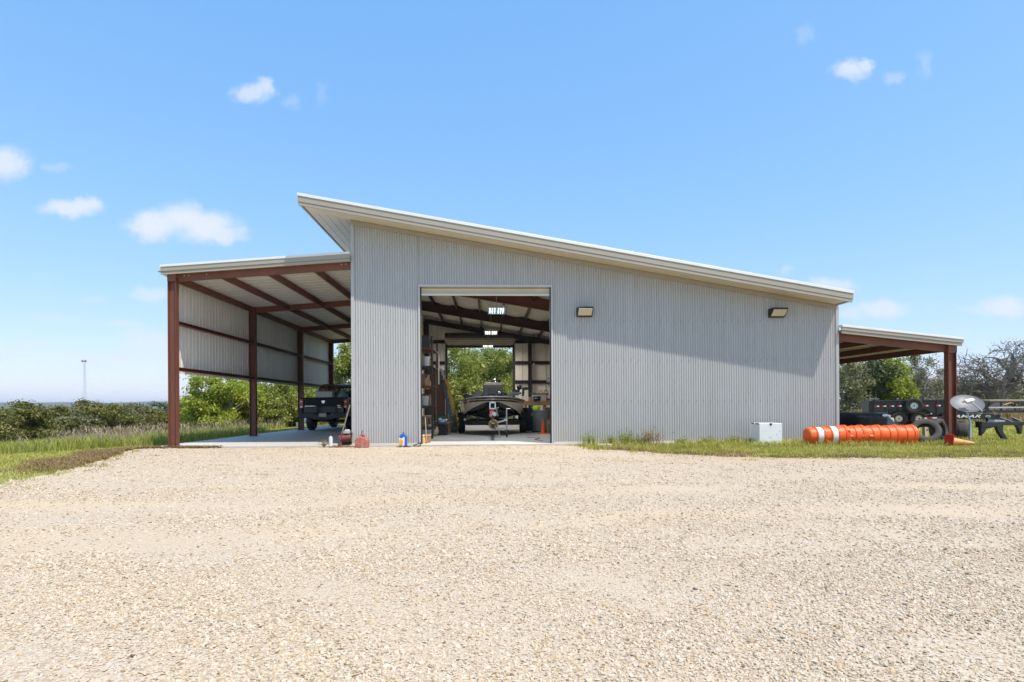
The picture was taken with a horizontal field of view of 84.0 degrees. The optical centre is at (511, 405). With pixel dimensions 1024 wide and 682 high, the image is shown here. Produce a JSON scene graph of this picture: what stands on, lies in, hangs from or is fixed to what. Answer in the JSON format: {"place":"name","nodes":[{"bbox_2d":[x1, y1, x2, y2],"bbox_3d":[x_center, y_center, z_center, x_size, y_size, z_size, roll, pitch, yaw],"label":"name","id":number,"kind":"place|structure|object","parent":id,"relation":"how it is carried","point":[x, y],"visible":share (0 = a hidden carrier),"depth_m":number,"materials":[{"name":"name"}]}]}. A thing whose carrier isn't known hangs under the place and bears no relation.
{"place":"outdoors","nodes":[
{"label":"outdoors","id":0,"kind":"place"},
{"bbox_2d":[0,421,287,453],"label":"tall grass","id":1,"kind":"structure","parent":0,"point":[147,439],"depth_m":17.97,"materials":[{"name":"green plant"}]},
{"bbox_2d":[163,425,788,447],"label":"concrete floor","id":2,"kind":"structure","parent":0,"point":[478,435],"depth_m":18.33,"materials":[{"name":"grey concrete"}]},
{"bbox_2d":[157,251,350,445],"bbox_3d":[-7.335,-1.533,23.507,5.191,5.347,16.095,0,0,-2],"label":"carport","id":3,"kind":"object","parent":2,"relation":"on","point":[285,320],"visible":0.8,"depth_m":18.63,"materials":[{"name":"metal"}]},
{"bbox_2d":[298,384,351,429],"bbox_3d":[-8.284,0.030,27.285,2.400,2.150,5.530,0,0,-2],"label":"pickup truck","id":4,"kind":"object","parent":2,"relation":"on","point":[315,410],"visible":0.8,"depth_m":24.71,"materials":[{"name":"black paint"}]},
{"bbox_2d":[316,391,334,396],"bbox_3d":[-8.276,-0.160,25.249,0.740,0.970,0.420,0,0,-2],"label":"tool box","id":5,"kind":"object","parent":4,"relation":"in","point":[325,393],"visible":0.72,"depth_m":25.05,"materials":[{"name":"white plastic"}]},
{"bbox_2d":[338,391,347,411],"bbox_3d":[-7.529,-0.176,25.328,0.565,0.995,0.780,0,0,-2],"label":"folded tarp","id":6,"kind":"object","parent":4,"relation":"on","point":[343,394],"visible":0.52,"depth_m":25.11,"materials":[{"name":"blue plastic"}]},
{"bbox_2d":[337,429,352,444],"bbox_3d":[-4.551,0.870,15.650,0.510,0.430,0.250,0,0,-12],"label":"red air compressor","id":7,"kind":"object","parent":2,"relation":"on","point":[346,437],"visible":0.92,"depth_m":15.57,"materials":[{"name":"paint"}]},
{"bbox_2d":[422,425,430,437],"bbox_3d":[-2.851,0.856,19.099,0.280,0.431,0.330,0,0,-2],"label":"white crate","id":8,"kind":"object","parent":2,"relation":"on","point":[427,431],"visible":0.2,"depth_m":18.95,"materials":[{"name":"plastic"}]},
{"bbox_2d":[424,435,430,442],"bbox_3d":[-2.458,0.959,16.517,0.190,0.230,0.170,0,0,-2],"label":"carton","id":9,"kind":"object","parent":2,"relation":"on","point":[428,438],"visible":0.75,"depth_m":16.44,"materials":[{"name":"cardboard"}]},
{"bbox_2d":[422,336,437,437],"bbox_3d":[-3.013,-0.598,19.538,0.780,3.350,1.920,0,0,-2],"label":"shelf rack","id":10,"kind":"object","parent":2,"relation":"on","point":[431,350],"visible":0.48,"depth_m":18.61,"materials":[{"name":"brown metal"}]},
{"bbox_2d":[422,396,428,405],"bbox_3d":[-2.914,-0.165,18.901,0.319,0.320,0.310,0,0,6],"label":"paint bucket","id":11,"kind":"object","parent":10,"relation":"on","point":[425,399],"visible":0.66,"depth_m":18.77,"materials":[{"name":"grey plastic"}]},
{"bbox_2d":[422,417,428,426],"bbox_3d":[-2.951,0.547,18.900,0.362,0.297,0.524,0,0,-9],"label":"cardboard box","id":12,"kind":"object","parent":10,"relation":"on","point":[423,421],"visible":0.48,"depth_m":18.66,"materials":[{"name":"brown cardboard"}]},
{"bbox_2d":[422,335,429,346],"bbox_3d":[-2.955,-2.108,18.900,0.416,0.407,0.524,0,0,-12],"label":"tool case","id":13,"kind":"object","parent":10,"relation":"on","point":[425,341],"visible":0.54,"depth_m":18.67,"materials":[{"name":"black paint"}]},
{"bbox_2d":[422,356,429,365],"bbox_3d":[-2.886,-1.465,18.903,0.319,0.320,0.310,0,0,5],"label":"paint bucket","id":14,"kind":"object","parent":10,"relation":"on","point":[425,360],"visible":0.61,"depth_m":18.78,"materials":[{"name":"grey plastic"}]},
{"bbox_2d":[422,374,429,385],"bbox_3d":[-2.959,-0.845,18.900,0.333,0.381,0.524,0,0,10],"label":"cardboard box","id":15,"kind":"object","parent":10,"relation":"on","point":[425,381],"visible":0.41,"depth_m":18.68,"materials":[{"name":"brown cardboard"}]},
{"bbox_2d":[422,394,430,405],"bbox_3d":[-3.003,-0.207,19.949,0.343,0.406,0.524,0,0,1],"label":"cardboard box","id":16,"kind":"object","parent":10,"relation":"on","point":[429,401],"visible":0.42,"depth_m":19.70,"materials":[{"name":"cardboard"}]},
{"bbox_2d":[433,426,438,435],"bbox_3d":[-2.789,0.874,20.107,0.400,0.422,0.360,0,0,-2],"label":"work bag","id":17,"kind":"object","parent":2,"relation":"on","point":[435,431],"visible":0.49,"depth_m":20.00,"materials":[{"name":"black fabric"}]},
{"bbox_2d":[429,370,444,414],"bbox_3d":[-3.059,-0.180,23.393,0.660,2.514,0.612,0,0,-2],"label":"cabinet panel","id":18,"kind":"object","parent":2,"relation":"on","point":[441,402],"visible":0.42,"depth_m":23.09,"materials":[{"name":"brown wood"}]},
{"bbox_2d":[435,356,439,423],"bbox_3d":[-3.042,-0.538,21.949,0.510,3.231,0.160,0,0,-2],"label":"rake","id":19,"kind":"object","parent":2,"relation":"on","point":[438,383],"visible":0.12,"depth_m":21.91,"materials":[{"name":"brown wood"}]},
{"bbox_2d":[433,424,447,434],"bbox_3d":[-2.667,0.877,20.812,0.640,0.395,0.470,0,0,-2],"label":"storage bin","id":20,"kind":"object","parent":2,"relation":"on","point":[443,429],"visible":0.56,"depth_m":20.59,"materials":[{"name":"black plastic"}]},
{"bbox_2d":[433,418,447,423],"bbox_3d":[-2.596,0.593,20.787,0.516,0.301,0.432,0,0,-2],"label":"blue wrapping","id":21,"kind":"object","parent":20,"relation":"in","point":[441,421],"visible":0.88,"depth_m":20.67,"materials":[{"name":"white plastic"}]},
{"bbox_2d":[441,381,456,432],"bbox_3d":[-2.552,0.041,23.046,0.985,2.093,0.424,0,0,39],"label":"step ladder","id":22,"kind":"object","parent":2,"relation":"on","point":[449,410],"visible":0.95,"depth_m":22.98,"materials":[{"name":"metal"}]},
{"bbox_2d":[445,377,458,431],"bbox_3d":[-2.505,-0.050,23.848,0.980,2.272,0.422,0,0,40],"label":"step ladder","id":23,"kind":"object","parent":2,"relation":"on","point":[452,403],"visible":0.93,"depth_m":23.80,"materials":[{"name":"metal"}]},
{"bbox_2d":[457,402,526,437],"bbox_3d":[-0.733,0.468,21.312,2.720,1.194,7.450,0,0,-2],"label":"trailer","id":24,"kind":"object","parent":2,"relation":"on","point":[463,421],"visible":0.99,"depth_m":21.35,"materials":[{"name":"black metal"}]},
{"bbox_2d":[459,379,528,419],"bbox_3d":[-0.794,-0.331,22.785,2.788,1.750,6.162,0,0,-2],"label":"bass boat","id":25,"kind":"object","parent":24,"relation":"on","point":[476,403],"visible":0.97,"depth_m":20.94,"materials":[{"name":"grey plastic"}]},
{"bbox_2d":[489,419,498,429],"bbox_3d":[-0.609,0.620,18.904,0.340,0.352,0.276,0,0,-2],"label":"rope coil","id":26,"kind":"object","parent":24,"relation":"hanging from","point":[496,423],"visible":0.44,"depth_m":18.90,"materials":[{"name":"yellow fabric"}]},
{"bbox_2d":[523,408,533,430],"bbox_3d":[0.747,0.576,24.247,0.580,0.960,0.580,0,0,-2],"label":"black tub","id":27,"kind":"object","parent":2,"relation":"on","point":[529,422],"visible":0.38,"depth_m":24.01,"materials":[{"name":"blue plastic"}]},
{"bbox_2d":[524,401,549,409],"bbox_3d":[2.511,0.409,27.167,3.883,1.275,0.900,0,0,-2],"label":"workbench","id":28,"kind":"object","parent":2,"relation":"on","point":[543,403],"visible":0.18,"depth_m":26.67,"materials":[{"name":"brown wood"}]},
{"bbox_2d":[531,394,545,400],"bbox_3d":[1.276,-0.374,26.962,0.680,0.300,0.415,0,0,-2],"label":"bench machine","id":29,"kind":"object","parent":28,"relation":"on","point":[542,397],"visible":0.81,"depth_m":26.77,"materials":[{"name":"grey metal"}]},
{"bbox_2d":[531,410,549,432],"bbox_3d":[1.156,0.619,22.662,0.780,0.870,0.760,0,0,-2],"label":"trash can","id":30,"kind":"object","parent":2,"relation":"on","point":[539,416],"visible":0.7,"depth_m":22.38,"materials":[{"name":"grey plastic"}]},
{"bbox_2d":[530,406,539,410],"bbox_3d":[0.911,0.110,22.444,0.390,0.230,0.256,0,0,-2],"label":"work vest","id":31,"kind":"object","parent":30,"relation":"on","point":[533,408],"visible":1,"depth_m":22.37,"materials":[{"name":"yellow fabric"}]},
{"bbox_2d":[538,420,547,433],"bbox_3d":[1.166,0.789,21.361,0.340,0.530,0.340,0,0,-2],"label":"traffic cone","id":32,"kind":"object","parent":2,"relation":"on","point":[542,429],"visible":1,"depth_m":21.30,"materials":[{"name":"orange plastic"}]},
{"bbox_2d":[297,192,853,444],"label":"metal workshop","id":33,"kind":"structure","parent":2,"relation":"on","point":[689,350],"depth_m":16.02,"materials":[{"name":"metal"}]},
{"bbox_2d":[446,338,512,343],"bbox_3d":[-1.767,-3.551,31.356,3.680,0.360,0.036,0,0,-2],"label":"roller door","id":34,"kind":"structure","parent":33,"relation":"in","point":[448,340],"depth_m":31.35,"materials":[{"name":"beige metal"}]},
{"bbox_2d":[421,288,549,295],"bbox_3d":[-0.737,-3.195,15.959,3.593,0.225,0.050,0,0,-2],"label":"roller door","id":35,"kind":"structure","parent":33,"relation":"in","point":[424,291],"depth_m":15.95,"materials":[{"name":"beige metal"}]},
{"bbox_2d":[482,343,493,347],"bbox_3d":[-1.259,-3.730,29.774,0.570,1.274,1.270,0,0,-2],"label":"shop light","id":36,"kind":"object","parent":33,"relation":"hanging from","point":[487,345],"visible":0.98,"depth_m":29.68,"materials":[{"name":"white plastic"}]},
{"bbox_2d":[484,329,497,334],"bbox_3d":[-0.896,-3.714,24.184,0.570,1.261,1.270,0,0,-2],"label":"shop light","id":37,"kind":"object","parent":33,"relation":"hanging from","point":[490,331],"visible":0.98,"depth_m":24.01,"materials":[{"name":"white"}]},
{"bbox_2d":[488,296,505,313],"bbox_3d":[-0.507,-3.694,18.495,0.570,1.248,1.270,0,0,-2],"label":"shop light","id":38,"kind":"object","parent":33,"relation":"hanging from","point":[496,309],"visible":0.89,"depth_m":18.31,"materials":[{"name":"white"}]},
{"bbox_2d":[576,307,593,316],"bbox_3d":[2.029,-2.611,15.840,0.440,0.250,0.302,0,0,-2],"label":"wall lamp","id":39,"kind":"object","parent":33,"relation":"attached to","point":[584,311],"visible":1,"depth_m":15.79,"materials":[{"name":"brown metal"}]},
{"bbox_2d":[768,307,787,317],"bbox_3d":[7.509,-2.624,16.052,0.440,0.250,0.302,0,0,-2],"label":"wall lamp","id":40,"kind":"object","parent":33,"relation":"attached to","point":[777,312],"visible":1,"depth_m":16.00,"materials":[{"name":"brown metal"}]},
{"bbox_3d":[-2.885,0.878,22.205,0.680,0.395,0.470,0,0,-2],"label":"pallet box","id":41,"kind":"object","parent":2,"relation":"on","visible":0},
{"bbox_2d":[430,414,445,422],"bbox_3d":[-2.887,0.508,22.205,0.620,0.335,0.420,0,0,-2],"label":"green crate","id":42,"kind":"object","parent":41,"relation":"on","point":[442,416],"visible":0.52,"depth_m":22.01,"materials":[{"name":"plastic"}]},
{"bbox_2d":[0,445,1023,681],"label":"gravel yard","id":43,"kind":"structure","parent":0,"point":[93,673],"depth_m":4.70,"materials":[{"name":"beige gravel"}]},
{"bbox_2d":[334,405,349,447],"bbox_3d":[-4.570,0.555,15.402,0.138,1.160,0.508,0,0,43],"label":"pole tool","id":44,"kind":"object","parent":43,"relation":"on","point":[338,446],"visible":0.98,"depth_m":15.41,"materials":[{"name":"red paint"}]},
{"bbox_2d":[355,430,369,447],"bbox_3d":[-3.992,0.883,15.165,0.350,0.477,0.240,0,0,-2],"label":"gas can","id":45,"kind":"object","parent":43,"relation":"on","point":[363,441],"visible":1,"depth_m":15.05,"materials":[{"name":"red plastic"}]},
{"bbox_2d":[0,401,1023,483],"bbox_3d":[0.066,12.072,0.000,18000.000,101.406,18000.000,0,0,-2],"label":"ground","id":46,"kind":"structure","parent":0,"point":[53,404],"depth_m":2168.51,"materials":[{"name":"green plant"}]},
{"bbox_2d":[0,399,65,441],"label":"juniper bush","id":47,"kind":"object","parent":46,"relation":"on","point":[30,415],"visible":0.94,"depth_m":26.16,"materials":[{"name":"green plant"}]},
{"bbox_2d":[15,410,75,437],"bbox_3d":[-24.110,1.128,29.183,2.188,2.188,3.107,0,0,43],"label":"juniper bush","id":48,"kind":"object","parent":46,"relation":"on","point":[68,424],"visible":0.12,"depth_m":29.80,"materials":[{"name":"green plant"}]},
{"bbox_2d":[47,406,107,435],"bbox_3d":[-25.353,1.132,32.078,5.037,2.280,4.172,0,0,-2],"label":"juniper bush","id":49,"kind":"object","parent":46,"relation":"on","point":[66,419],"visible":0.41,"depth_m":31.88,"materials":[{"name":"green plant"}]},
{"bbox_2d":[81,360,86,399],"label":"radio mast","id":50,"kind":"object","parent":46,"relation":"on","point":[84,361],"visible":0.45,"depth_m":408.38,"materials":[{"name":"metal"}]},
{"bbox_2d":[47,397,137,435],"bbox_3d":[-24.677,0.864,32.890,4.641,2.730,3.536,0,0,-2],"label":"juniper bush","id":51,"kind":"object","parent":46,"relation":"on","point":[93,408],"visible":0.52,"depth_m":33.03,"materials":[{"name":"green plant"}]},
{"bbox_2d":[69,403,143,432],"bbox_3d":[-24.896,0.996,34.995,4.589,2.494,4.026,0,0,-2],"label":"juniper bush","id":52,"kind":"object","parent":46,"relation":"on","point":[128,418],"visible":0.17,"depth_m":34.94,"materials":[{"name":"green plant"}]},
{"bbox_2d":[106,402,153,434],"bbox_3d":[-25.165,1.019,37.346,3.740,2.662,3.914,0,0,-2],"label":"juniper bush","id":53,"kind":"object","parent":46,"relation":"on","point":[141,414],"visible":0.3,"depth_m":36.62,"materials":[{"name":"green plant"}]},
{"bbox_2d":[114,401,167,430],"bbox_3d":[-24.888,1.053,38.066,4.743,2.700,3.809,0,0,40],"label":"juniper bush","id":54,"kind":"object","parent":46,"relation":"on","point":[159,413],"visible":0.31,"depth_m":37.78,"materials":[{"name":"green plant"}]},
{"bbox_2d":[4,417,289,452],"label":"grass seed heads","id":55,"kind":"object","parent":46,"relation":"on","point":[111,434],"depth_m":19.74,"materials":[{"name":"beige plant"}]},
{"bbox_2d":[141,401,180,429],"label":"juniper bush","id":56,"kind":"object","parent":46,"relation":"on","point":[158,404],"visible":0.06,"depth_m":39.62,"materials":[{"name":"green plant"}]},
{"bbox_2d":[158,403,199,429],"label":"bush","id":57,"kind":"object","parent":46,"relation":"on","point":[164,419],"visible":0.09,"depth_m":34.18,"materials":[{"name":"green plant"}]},
{"bbox_2d":[179,374,268,428],"bbox_3d":[-15.494,-0.133,30.374,4.545,3.652,3.812,0,0,-34],"label":"green tree","id":58,"kind":"object","parent":46,"relation":"on","point":[207,406],"visible":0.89,"depth_m":29.64,"materials":[{"name":"green plant"}]},
{"bbox_2d":[219,378,271,425],"bbox_3d":[-15.806,-0.162,33.256,4.104,3.677,3.853,0,0,42],"label":"green tree","id":59,"kind":"object","parent":46,"relation":"on","point":[242,418],"visible":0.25,"depth_m":32.77,"materials":[{"name":"green plant"}]},
{"bbox_2d":[235,380,312,425],"bbox_3d":[-14.678,-0.244,34.214,4.936,3.730,5.331,0,0,-2],"label":"oak bush","id":60,"kind":"object","parent":46,"relation":"on","point":[282,397],"visible":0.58,"depth_m":33.76,"materials":[{"name":"green plant"}]},
{"bbox_2d":[268,385,327,426],"bbox_3d":[-14.336,-0.167,37.659,5.687,3.767,5.710,0,0,-33],"label":"oak bush","id":61,"kind":"object","parent":46,"relation":"on","point":[310,392],"visible":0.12,"depth_m":36.70,"materials":[{"name":"green plant"}]},
{"bbox_2d":[273,352,349,424],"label":"oak bush","id":62,"kind":"object","parent":46,"relation":"on","point":[336,382],"visible":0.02,"depth_m":42.68,"materials":[{"name":"green plant"}]},
{"bbox_2d":[323,342,350,424],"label":"oak bush","id":63,"kind":"object","parent":46,"relation":"on","point":[342,366],"visible":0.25,"depth_m":41.79,"materials":[{"name":"green plant"}]},
{"bbox_2d":[448,378,482,419],"bbox_3d":[-2.784,-0.220,38.931,3.516,3.399,3.410,0,0,18],"label":"oak tree","id":64,"kind":"object","parent":46,"relation":"on","point":[455,385],"visible":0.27,"depth_m":38.46,"materials":[{"name":"green plant"}]},
{"bbox_2d":[448,348,490,420],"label":"oak tree","id":65,"kind":"object","parent":46,"relation":"on","point":[461,361],"visible":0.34,"depth_m":40.11,"materials":[{"name":"green plant"}]},
{"bbox_2d":[456,348,507,418],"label":"oak tree","id":66,"kind":"object","parent":46,"relation":"on","point":[476,350],"visible":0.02,"depth_m":43.64,"materials":[{"name":"green plant"}]},
{"bbox_2d":[470,348,512,418],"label":"oak tree","id":67,"kind":"object","parent":46,"relation":"on","point":[498,360],"visible":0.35,"depth_m":41.53,"materials":[{"name":"green plant"}]},
{"bbox_2d":[0,408,1023,489],"bbox_3d":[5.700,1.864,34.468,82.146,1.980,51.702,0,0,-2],"label":"grass","id":68,"kind":"structure","parent":46,"relation":"on","point":[988,441],"depth_m":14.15,"materials":[{"name":"green plant"}]},
{"bbox_2d":[578,431,601,445],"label":"weed","id":69,"kind":"object","parent":46,"relation":"on","point":[588,439],"visible":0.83,"depth_m":15.46,"materials":[{"name":"green plant"}]},
{"bbox_2d":[600,434,622,443],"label":"weed","id":70,"kind":"object","parent":46,"relation":"on","point":[611,439],"visible":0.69,"depth_m":15.49,"materials":[{"name":"green plant"}]},
{"bbox_2d":[618,427,634,443],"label":"weed","id":71,"kind":"object","parent":46,"relation":"on","point":[627,436],"visible":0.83,"depth_m":15.48,"materials":[{"name":"green plant"}]},
{"bbox_2d":[629,435,650,444],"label":"weed","id":72,"kind":"object","parent":46,"relation":"on","point":[637,439],"visible":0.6,"depth_m":15.48,"materials":[{"name":"green plant"}]},
{"bbox_2d":[637,425,674,444],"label":"weed","id":73,"kind":"object","parent":46,"relation":"on","point":[648,439],"visible":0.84,"depth_m":15.52,"materials":[{"name":"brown plant"}]},
{"bbox_2d":[672,436,689,444],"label":"weed","id":74,"kind":"object","parent":46,"relation":"on","point":[682,440],"visible":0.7,"depth_m":15.53,"materials":[{"name":"green plant"}]},
{"bbox_2d":[713,434,745,442],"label":"weed","id":75,"kind":"object","parent":46,"relation":"on","point":[734,439],"visible":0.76,"depth_m":15.60,"materials":[{"name":"green plant"}]},
{"bbox_2d":[750,423,781,443],"bbox_3d":[6.915,0.770,15.501,0.624,0.604,0.556,0,0,-2],"label":"enamel cabinet","id":76,"kind":"object","parent":46,"relation":"on","point":[765,432],"visible":0.76,"depth_m":15.23,"materials":[{"name":"white metal"}]},
{"bbox_2d":[803,425,850,444],"bbox_3d":[8.333,0.796,15.163,1.047,0.576,0.576,0,0,0],"label":"traffic barrel","id":77,"kind":"object","parent":46,"relation":"on","point":[832,434],"visible":0.83,"depth_m":14.96,"materials":[{"name":"orange plastic"}]},
{"bbox_2d":[848,425,867,442],"bbox_3d":[8.787,0.794,15.163,1.035,0.576,0.578,0,0,0],"label":"traffic barrel","id":78,"kind":"object","parent":46,"relation":"on","point":[857,432],"visible":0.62,"depth_m":14.92,"materials":[{"name":"orange plastic"}]},
{"bbox_2d":[839,361,877,411],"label":"tree","id":79,"kind":"object","parent":46,"relation":"on","point":[854,387],"visible":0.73,"depth_m":46.21,"materials":[{"name":"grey plant"}]},
{"bbox_2d":[839,412,890,425],"bbox_3d":[11.603,0.579,19.793,2.134,0.739,1.560,0,0,-2],"label":"truck bed","id":80,"kind":"object","parent":46,"relation":"on","point":[847,418],"visible":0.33,"depth_m":19.05,"materials":[{"name":"black paint"}]},
{"bbox_2d":[863,425,884,442],"bbox_3d":[9.235,0.792,15.164,1.035,0.576,0.576,0,0,0],"label":"traffic barrel","id":81,"kind":"object","parent":46,"relation":"on","point":[875,432],"visible":0.47,"depth_m":14.92,"materials":[{"name":"orange plastic"}]},
{"bbox_2d":[839,359,921,410],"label":"tree","id":82,"kind":"object","parent":46,"relation":"on","point":[879,368],"visible":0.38,"depth_m":48.62,"materials":[{"name":"green plant"}]},
{"bbox_2d":[882,424,901,444],"bbox_3d":[9.683,0.789,15.164,1.035,0.576,0.576,0,0,0],"label":"traffic barrel","id":83,"kind":"object","parent":46,"relation":"on","point":[893,432],"visible":0.44,"depth_m":14.93,"materials":[{"name":"orange plastic"}]},
{"bbox_2d":[868,356,915,399],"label":"tree","id":84,"kind":"object","parent":46,"relation":"on","point":[889,361],"visible":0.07,"depth_m":50.14,"materials":[{"name":"green plant"}]},
{"bbox_2d":[886,416,897,425],"bbox_3d":[11.888,0.715,17.792,0.762,0.802,0.414,0,0,41],"label":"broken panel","id":85,"kind":"object","parent":46,"relation":"on","point":[890,421],"visible":0.21,"depth_m":17.90,"materials":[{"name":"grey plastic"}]},
{"bbox_2d":[880,362,921,399],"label":"tree","id":86,"kind":"object","parent":46,"relation":"on","point":[901,388],"visible":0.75,"depth_m":47.55,"materials":[{"name":"green plant"}]},
{"bbox_2d":[839,324,964,436],"bbox_3d":[10.834,-0.603,24.209,3.609,3.408,16.095,0,0,-2],"label":"lean to","id":87,"kind":"object","parent":46,"relation":"on","point":[859,344],"visible":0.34,"depth_m":16.39,"materials":[{"name":"metal"}]},
{"bbox_2d":[899,424,918,444],"bbox_3d":[10.131,0.787,15.164,1.035,0.576,0.576,0,0,0],"label":"traffic barrel","id":88,"kind":"object","parent":46,"relation":"on","point":[910,432],"visible":0.45,"depth_m":14.93,"materials":[{"name":"orange plastic"}]},
{"bbox_2d":[902,355,929,397],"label":"tree","id":89,"kind":"object","parent":46,"relation":"on","point":[914,362],"visible":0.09,"depth_m":59.68,"materials":[{"name":"grey plant"}]},
{"bbox_2d":[921,417,927,436],"bbox_3d":[13.088,0.738,18.036,0.194,0.734,0.199,0,0,-14],"label":"post stub","id":90,"kind":"object","parent":46,"relation":"on","point":[924,430],"visible":0.56,"depth_m":17.99,"materials":[{"name":"beige wood"}]},
{"bbox_2d":[908,353,943,399],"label":"tree","id":91,"kind":"object","parent":46,"relation":"on","point":[938,386],"visible":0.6,"depth_m":56.13,"materials":[{"name":"grey plant"}]},
{"bbox_2d":[912,419,941,442],"bbox_3d":[11.260,0.709,15.496,0.720,0.698,0.541,0,0,26],"label":"tire","id":92,"kind":"object","parent":46,"relation":"on","point":[935,427],"visible":0.68,"depth_m":15.39,"materials":[{"name":"rubber"}]},
{"bbox_2d":[862,397,1000,424],"bbox_3d":[20.855,0.280,28.570,5.375,1.431,2.452,-1,0,20],"label":"dump trailer","id":93,"kind":"object","parent":46,"relation":"on","point":[902,412],"visible":0.7,"depth_m":27.96,"materials":[{"name":"black metal"}]},
{"bbox_2d":[928,418,948,439],"bbox_3d":[12.127,0.706,16.180,0.680,0.694,0.345,0,0,-32],"label":"tire","id":94,"kind":"object","parent":46,"relation":"on","point":[941,423],"visible":0.38,"depth_m":16.18,"materials":[{"name":"rubber"}]},
{"bbox_2d":[922,364,983,398],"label":"scrub tree","id":95,"kind":"object","parent":46,"relation":"on","point":[940,373],"visible":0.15,"depth_m":63.20,"materials":[{"name":"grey plant"}]},
{"bbox_2d":[944,434,974,446],"bbox_3d":[11.463,0.929,14.511,0.620,0.340,0.340,5,1,6],"label":"traffic cone","id":96,"kind":"object","parent":46,"relation":"on","point":[950,439],"visible":0.88,"depth_m":14.46,"materials":[{"name":"orange plastic"}]},
{"bbox_2d":[957,422,968,437],"bbox_3d":[13.054,0.764,16.416,0.560,0.567,0.309,0,0,-44],"label":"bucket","id":97,"kind":"object","parent":46,"relation":"on","point":[963,429],"visible":0.69,"depth_m":16.25,"materials":[{"name":"black plastic"}]},
{"bbox_2d":[950,395,984,440],"bbox_3d":[12.371,0.421,15.439,0.766,1.444,0.622,0,0,-2],"label":"satellite dish","id":98,"kind":"object","parent":46,"relation":"on","point":[967,403],"visible":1,"depth_m":15.43,"materials":[{"name":"grey paint"}]},
{"bbox_2d":[938,338,1023,409],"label":"bare oak","id":99,"kind":"object","parent":46,"relation":"on","point":[988,386],"visible":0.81,"depth_m":60.29,"materials":[{"name":"grey plant"}]},
{"bbox_2d":[968,401,1023,412],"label":"utility trailer","id":100,"kind":"object","parent":46,"relation":"on","point":[987,410],"visible":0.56,"depth_m":32.38,"materials":[{"name":"black metal"}]},
{"bbox_2d":[975,417,1023,438],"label":"steel implement","id":101,"kind":"object","parent":46,"relation":"on","point":[996,424],"visible":1,"depth_m":16.06,"materials":[{"name":"black metal"}]},
{"bbox_2d":[1008,389,1023,409],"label":"scrub tree","id":102,"kind":"object","parent":46,"relation":"on","point":[1017,395],"visible":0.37,"depth_m":70.17,"materials":[{"name":"green plant"}]},
{"bbox_3d":[11.278,0.883,17.899,0.820,0.353,0.824,0,0,-2],"label":"tire","id":103,"kind":"object","parent":46,"relation":"on","visible":0},
{"bbox_2d":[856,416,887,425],"bbox_3d":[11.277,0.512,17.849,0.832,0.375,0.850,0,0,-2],"label":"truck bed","id":104,"kind":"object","parent":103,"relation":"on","point":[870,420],"visible":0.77,"depth_m":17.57,"materials":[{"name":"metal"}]},
{"bbox_2d":[0,0,1023,402],"label":"sky","id":105,"kind":"structure","parent":0,"point":[873,149],"materials":[{"name":"blue"}]},
{"bbox_3d":[-2.917,1.108,15.349,0.420,0.014,0.248,0,0,-2],"label":"drip tray","id":106,"kind":"object","parent":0,"visible":0},
{"bbox_2d":[399,432,407,445],"bbox_3d":[-2.943,0.906,15.400,0.214,0.380,0.136,0,0,-2],"label":"oil jug","id":107,"kind":"object","parent":106,"relation":"on","point":[403,437],"visible":1,"depth_m":15.34,"materials":[{"name":"blue plastic"}]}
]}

